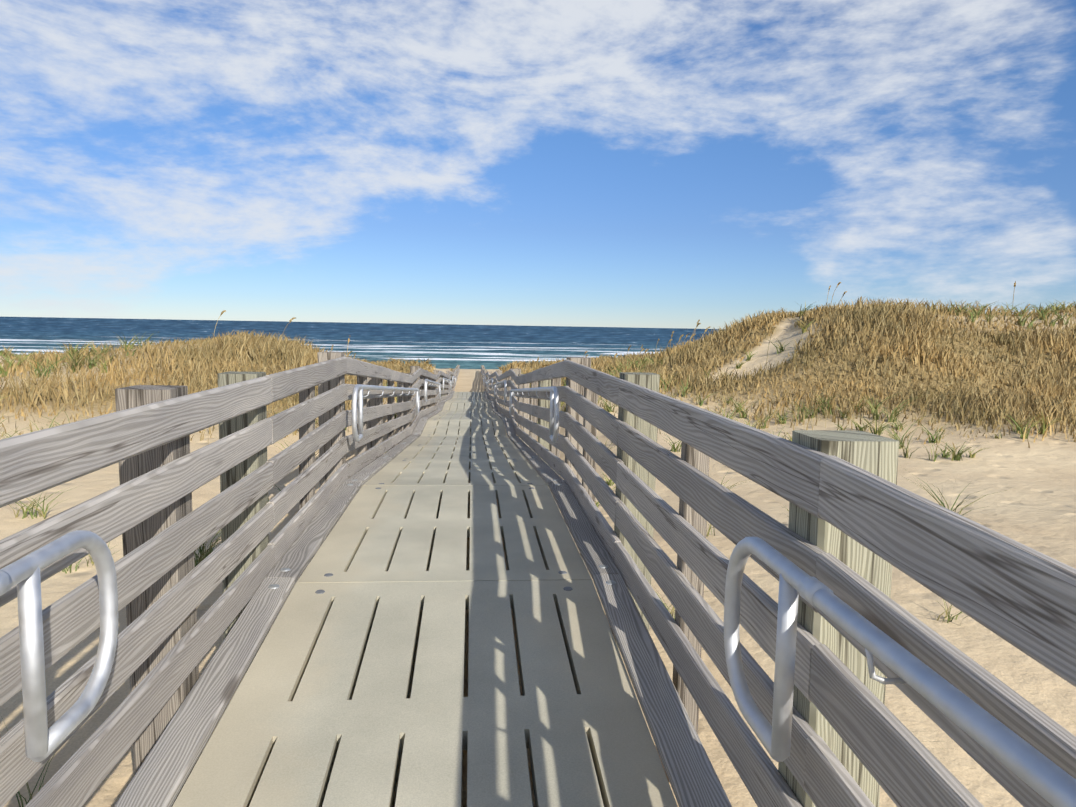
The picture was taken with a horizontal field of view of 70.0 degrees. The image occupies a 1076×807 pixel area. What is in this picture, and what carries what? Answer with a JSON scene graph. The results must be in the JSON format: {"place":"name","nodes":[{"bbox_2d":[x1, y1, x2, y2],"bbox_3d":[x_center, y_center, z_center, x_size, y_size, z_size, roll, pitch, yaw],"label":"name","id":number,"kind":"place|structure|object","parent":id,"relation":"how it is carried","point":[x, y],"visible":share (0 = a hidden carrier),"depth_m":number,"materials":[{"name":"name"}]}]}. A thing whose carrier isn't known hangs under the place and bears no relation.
{"place":"outdoors","nodes":[
{"label":"outdoors","id":0,"kind":"place"},
{"bbox_2d":[0,317,725,368],"bbox_3d":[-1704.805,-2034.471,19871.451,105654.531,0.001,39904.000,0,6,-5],"label":"sea water","id":1,"kind":"structure","parent":0,"point":[443,346],"depth_m":337.68,"materials":[{"name":"blue liquid"}]},
{"bbox_2d":[0,312,1075,806],"bbox_3d":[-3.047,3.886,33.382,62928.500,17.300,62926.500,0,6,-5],"label":"sand ground","id":2,"kind":"structure","parent":0,"point":[1030,498],"depth_m":7.69,"materials":[{"name":"beige sand"}]},
{"bbox_2d":[115,352,710,806],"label":"rail posts","id":3,"kind":"object","parent":2,"relation":"on","point":[145,530],"visible":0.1,"depth_m":2.94,"materials":[{"name":"grey wood"}]},
{"bbox_2d":[389,357,557,372],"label":"sand grass tufts","id":4,"kind":"object","parent":2,"relation":"on","point":[414,362],"visible":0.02,"depth_m":54.32,"materials":[{"name":"beige plant"}]},
{"bbox_2d":[0,296,1075,447],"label":"dune grass","id":5,"kind":"structure","parent":2,"relation":"on","point":[289,352],"depth_m":14.86,"materials":[{"name":"beige plant"}]},
{"bbox_2d":[0,316,1075,806],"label":"green grass tufts","id":6,"kind":"object","parent":2,"relation":"on","point":[202,554],"visible":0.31,"depth_m":11.05,"materials":[{"name":"green plant"}]},
{"bbox_2d":[0,298,1075,438],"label":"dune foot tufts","id":7,"kind":"object","parent":2,"relation":"on","point":[1043,312],"visible":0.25,"depth_m":14.88,"materials":[{"name":"green plant"}]},
{"bbox_2d":[218,366,898,806],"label":"fence posts","id":8,"kind":"object","parent":2,"relation":"on","point":[872,452],"visible":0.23,"depth_m":1.88,"materials":[{"name":"grey wood"}]},
{"bbox_2d":[0,357,1075,806],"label":"rail boards","id":9,"kind":"object","parent":8,"relation":"attached to","point":[1016,593],"visible":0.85,"depth_m":2.16,"materials":[{"name":"grey wood"}]},
{"bbox_2d":[0,376,1075,806],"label":"handrails","id":10,"kind":"object","parent":9,"relation":"attached to","point":[1036,770],"visible":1,"depth_m":1.67,"materials":[{"name":"metal"}]},
{"bbox_2d":[213,286,1014,400],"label":"sea oat stalks","id":11,"kind":"object","parent":2,"relation":"on","point":[697,349],"visible":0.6,"depth_m":18.82,"materials":[{"name":"beige plant"}]},
{"bbox_2d":[220,281,1029,370],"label":"sea oat heads","id":12,"kind":"object","parent":11,"relation":"on","point":[706,329],"visible":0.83,"depth_m":18.95,"materials":[{"name":"beige plant"}]},
{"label":"deck stringers","id":13,"kind":"object","parent":2,"relation":"on","visible":0},
{"bbox_2d":[172,392,677,806],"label":"deck panels","id":14,"kind":"object","parent":13,"relation":"on","point":[322,709],"visible":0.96,"depth_m":3.08,"materials":[{"name":"beige plastic"}]},
{"bbox_2d":[114,391,731,806],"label":"curb boards","id":15,"kind":"object","parent":14,"relation":"on","point":[164,771],"visible":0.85,"depth_m":3.03,"materials":[{"name":"grey wood"}]},
{"bbox_2d":[268,391,615,588],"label":"bolts","id":16,"kind":"object","parent":15,"relation":"on","point":[608,582],"visible":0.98,"depth_m":3.96,"materials":[{"name":"grey metal"}]},
{"bbox_2d":[315,395,572,593],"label":"bolts","id":17,"kind":"object","parent":14,"relation":"attached to","point":[331,574],"visible":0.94,"depth_m":3.98,"materials":[{"name":"grey metal"}]},
{"bbox_2d":[0,0,1075,328],"label":"sky","id":18,"kind":"structure","parent":0,"point":[574,163],"materials":[{"name":"blue"}]}
]}

